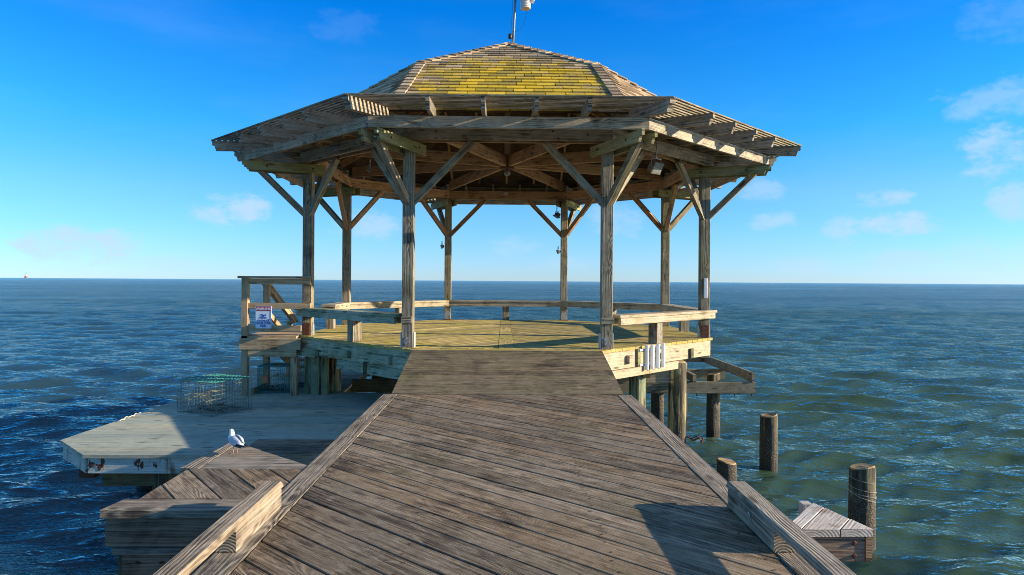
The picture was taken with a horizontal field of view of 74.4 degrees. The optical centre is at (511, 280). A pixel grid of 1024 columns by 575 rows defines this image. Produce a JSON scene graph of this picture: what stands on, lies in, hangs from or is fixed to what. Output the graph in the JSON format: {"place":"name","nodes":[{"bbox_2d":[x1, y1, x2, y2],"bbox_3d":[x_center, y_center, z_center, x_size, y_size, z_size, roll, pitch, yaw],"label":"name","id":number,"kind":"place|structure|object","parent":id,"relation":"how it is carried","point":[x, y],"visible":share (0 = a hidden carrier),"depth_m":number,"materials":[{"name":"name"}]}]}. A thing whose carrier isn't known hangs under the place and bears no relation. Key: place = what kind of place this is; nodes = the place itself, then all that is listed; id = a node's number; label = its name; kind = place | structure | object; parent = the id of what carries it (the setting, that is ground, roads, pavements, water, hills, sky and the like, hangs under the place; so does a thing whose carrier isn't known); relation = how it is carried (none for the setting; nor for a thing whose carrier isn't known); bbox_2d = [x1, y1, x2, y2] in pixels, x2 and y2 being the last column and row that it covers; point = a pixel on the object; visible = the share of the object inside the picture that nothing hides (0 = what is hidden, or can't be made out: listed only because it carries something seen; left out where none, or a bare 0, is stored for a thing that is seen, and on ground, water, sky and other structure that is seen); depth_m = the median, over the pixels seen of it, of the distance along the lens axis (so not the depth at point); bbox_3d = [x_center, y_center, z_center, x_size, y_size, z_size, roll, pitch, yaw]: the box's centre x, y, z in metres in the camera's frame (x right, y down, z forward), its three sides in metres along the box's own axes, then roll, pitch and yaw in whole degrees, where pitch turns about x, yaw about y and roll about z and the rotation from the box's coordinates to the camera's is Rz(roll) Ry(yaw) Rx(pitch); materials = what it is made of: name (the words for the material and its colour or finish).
{"place":"outdoors","nodes":[
{"label":"outdoors","id":0,"kind":"place"},
{"bbox_2d":[0,278,1023,574],"bbox_3d":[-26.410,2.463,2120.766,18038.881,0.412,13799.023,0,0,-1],"label":"sea","id":1,"kind":"structure","parent":0,"point":[912,394],"depth_m":17.13,"materials":[{"name":"liquid"}]},
{"bbox_2d":[100,443,307,574],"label":"side platform","id":2,"kind":"structure","parent":1,"relation":"in","point":[152,532],"depth_m":3.37,"materials":[{"name":"brown wood"}]},
{"bbox_2d":[227,429,248,452],"bbox_3d":[-1.776,1.046,4.362,0.260,0.148,0.082,0,0,42],"label":"seagull","id":3,"kind":"object","parent":2,"relation":"on","point":[235,441],"visible":1,"depth_m":4.34,"materials":[{"name":"white"}]},
{"bbox_2d":[60,369,391,491],"bbox_3d":[-2.983,2.563,9.754,3.690,1.721,6.320,0,0,-1],"label":"dock","id":4,"kind":"object","parent":1,"relation":"in","point":[146,450],"visible":0.34,"depth_m":7.71,"materials":[{"name":"grey concrete"}]},
{"bbox_2d":[119,412,214,420],"bbox_3d":[-4.323,1.678,8.499,1.048,0.026,0.440,0,0,-24],"label":"rope","id":5,"kind":"object","parent":4,"relation":"on","point":[163,412],"visible":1,"depth_m":8.52,"materials":[{"name":"beige fabric"}]},
{"bbox_2d":[177,373,251,416],"bbox_3d":[-3.883,1.481,8.807,0.651,0.431,0.644,0,0,27],"label":"crab trap","id":6,"kind":"object","parent":4,"relation":"on","point":[214,378],"visible":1,"depth_m":8.76,"materials":[{"name":"metal"}]},
{"bbox_2d":[237,276,313,395],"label":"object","id":7,"kind":"structure","parent":4,"relation":"on","point":[266,344],"depth_m":9.97,"materials":[{"name":"brown wood"}]},
{"bbox_2d":[255,306,271,327],"bbox_3d":[-3.674,0.538,9.959,0.238,0.332,0.011,0,0,-1],"label":"warning sign","id":8,"kind":"object","parent":7,"relation":"attached to","point":[263,316],"visible":1,"depth_m":9.96,"materials":[{"name":"white metal"}]},
{"bbox_2d":[257,363,302,392],"bbox_3d":[-3.558,1.493,10.411,0.613,0.410,0.726,0,0,-1],"label":"crab trap","id":9,"kind":"object","parent":4,"relation":"on","point":[273,388],"visible":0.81,"depth_m":10.26,"materials":[{"name":"green metal"}]},
{"bbox_2d":[261,375,268,382],"bbox_3d":[-3.706,1.474,10.100,0.100,0.110,0.050,0,0,-1],"label":"float block","id":10,"kind":"object","parent":9,"relation":"attached to","point":[264,378],"depth_m":10.07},
{"bbox_2d":[288,355,320,386],"bbox_3d":[-3.309,1.446,10.965,0.519,0.512,0.581,0,0,7],"label":"crab trap","id":11,"kind":"object","parent":4,"relation":"on","point":[300,383],"visible":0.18,"depth_m":10.89,"materials":[{"name":"metal"}]},
{"bbox_2d":[249,439,334,464],"bbox_3d":[-1.775,2.331,5.178,1.010,1.801,1.800,0,0,-1],"label":"dock step","id":12,"kind":"object","parent":1,"relation":"in","point":[305,451],"visible":0.16,"depth_m":5.78,"materials":[{"name":"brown wood"}]},
{"bbox_2d":[351,375,397,392],"bbox_3d":[-1.713,2.520,11.780,1.900,1.824,1.290,0,0,-1],"label":"under frame","id":13,"kind":"object","parent":1,"relation":"in","point":[380,384],"visible":0.07,"depth_m":11.13,"materials":[{"name":"brown wood"}]},
{"bbox_2d":[153,394,856,574],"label":"boardwalk","id":14,"kind":"structure","parent":1,"relation":"in","point":[405,484],"depth_m":3.33,"materials":[{"name":"brown wood"}]},
{"bbox_2d":[793,501,872,561],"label":"corner platform","id":15,"kind":"structure","parent":14,"relation":"attached to","point":[841,538],"depth_m":3.12,"materials":[{"name":"grey wood"}]},
{"bbox_2d":[211,42,801,423],"bbox_3d":[-0.094,-0.302,11.465,8.520,7.489,8.519,0,0,-1],"label":"gazebo","id":16,"kind":"object","parent":1,"relation":"in","point":[564,133],"visible":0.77,"depth_m":9.59,"materials":[{"name":"brown wood"}]},
{"bbox_2d":[329,138,346,154],"bbox_3d":[-2.432,-1.947,9.474,0.233,0.340,0.188,0,0,34],"label":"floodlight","id":17,"kind":"object","parent":16,"relation":"attached to","point":[333,147],"visible":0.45,"depth_m":9.42,"materials":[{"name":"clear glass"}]},
{"bbox_2d":[365,159,372,172],"bbox_3d":[-2.102,-1.688,9.921,0.098,0.193,0.133,0,0,-21],"label":"floodlight","id":18,"kind":"object","parent":16,"relation":"attached to","point":[369,168],"visible":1,"depth_m":9.88,"materials":[{"name":"grey metal"}]},
{"bbox_2d":[504,169,510,175],"bbox_3d":[-0.081,-1.840,11.460,0.116,0.124,0.114,0,0,-1],"label":"globe lamp","id":19,"kind":"object","parent":16,"relation":"attached to","point":[507,172],"visible":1,"depth_m":11.42,"materials":[{"name":"white glass"}]},
{"bbox_2d":[392,350,623,395],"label":"ramp","id":20,"kind":"structure","parent":16,"relation":"attached to","point":[474,372],"depth_m":7.32,"materials":[{"name":"brown wood"}]},
{"bbox_2d":[508,0,533,42],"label":"weather station","id":21,"kind":"object","parent":16,"relation":"attached to","point":[525,5],"visible":0.98,"depth_m":11.44,"materials":[{"name":"grey metal"}]},
{"bbox_2d":[553,207,559,218],"bbox_3d":[0.964,-1.461,14.454,0.134,0.244,0.174,0,0,-21],"label":"floodlight","id":22,"kind":"object","parent":16,"relation":"attached to","point":[556,215],"visible":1,"depth_m":14.41,"materials":[{"name":"black plastic"}]},
{"bbox_2d":[639,343,664,369],"bbox_3d":[1.864,1.004,8.932,0.078,0.322,0.552,0,0,44],"label":"rod holder rack","id":23,"kind":"object","parent":16,"relation":"attached to","point":[652,349],"visible":1,"depth_m":8.90,"materials":[{"name":"white plastic"}]},
{"bbox_2d":[647,150,663,174],"bbox_3d":[1.908,-1.583,8.988,0.213,0.322,0.161,0,0,-41],"label":"floodlight","id":24,"kind":"object","parent":16,"relation":"attached to","point":[655,167],"visible":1,"depth_m":8.95,"materials":[{"name":"grey metal"}]},
{"bbox_2d":[704,278,707,297],"bbox_3d":[2.919,0.112,10.165,0.052,0.300,0.032,0,0,-1],"label":"light tube","id":25,"kind":"object","parent":16,"relation":"attached to","point":[705,286],"visible":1,"depth_m":10.15,"materials":[{"name":"white plastic"}]},
{"bbox_2d":[668,360,685,443],"bbox_3d":[2.337,2.380,9.565,0.268,2.556,0.255,0,0,-1],"label":"piling","id":26,"kind":"object","parent":1,"relation":"in","point":[677,406],"visible":0.36,"depth_m":9.46,"materials":[{"name":"brown wood"}]},
{"bbox_2d":[687,436,703,444],"bbox_3d":[2.525,2.188,9.280,0.222,0.114,0.065,0,0,17],"label":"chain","id":27,"kind":"object","parent":26,"relation":"hanging from","point":[692,439],"visible":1,"depth_m":9.27,"materials":[{"name":"metal"}]},
{"bbox_2d":[685,361,686,416],"bbox_3d":[3.335,2.623,13.290,0.237,2.084,0.247,0,0,-1],"label":"piling","id":28,"kind":"object","parent":1,"relation":"in","point":[686,394],"visible":0.08,"depth_m":13.21,"materials":[{"name":"brown wood"}]},
{"bbox_2d":[706,372,719,437],"bbox_3d":[3.519,2.634,11.793,0.248,2.064,0.234,0,0,-1],"label":"piling","id":29,"kind":"object","parent":1,"relation":"in","point":[712,415],"visible":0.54,"depth_m":11.70,"materials":[{"name":"brown wood"}]},
{"bbox_2d":[618,356,755,395],"bbox_3d":[2.657,1.768,12.984,3.060,0.445,3.100,0,0,-1],"label":"broken dock frame","id":30,"kind":"object","parent":29,"relation":"attached to","point":[693,385],"visible":0.57,"depth_m":11.63,"materials":[{"name":"brown wood"}]},
{"bbox_2d":[717,458,736,480],"bbox_3d":[2.775,2.983,8.724,0.268,1.356,0.254,0,0,-1],"label":"piling","id":31,"kind":"object","parent":1,"relation":"in","point":[726,469],"visible":0.23,"depth_m":8.63,"materials":[{"name":"brown wood"}]},
{"bbox_2d":[759,412,777,471],"bbox_3d":[3.614,2.764,9.497,0.254,1.806,0.269,0,0,-1],"label":"piling","id":32,"kind":"object","parent":1,"relation":"in","point":[768,450],"visible":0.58,"depth_m":9.39,"materials":[{"name":"brown wood"}]},
{"bbox_2d":[847,463,876,550],"bbox_3d":[3.530,2.758,6.800,0.270,1.817,0.264,0,0,-1],"label":"piling","id":33,"kind":"object","parent":1,"relation":"in","point":[862,492],"visible":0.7,"depth_m":6.70,"materials":[{"name":"brown wood"}]},
{"bbox_2d":[0,0,1023,283],"label":"sky","id":34,"kind":"structure","parent":0,"point":[906,117],"materials":[{"name":"blue"}]}
]}

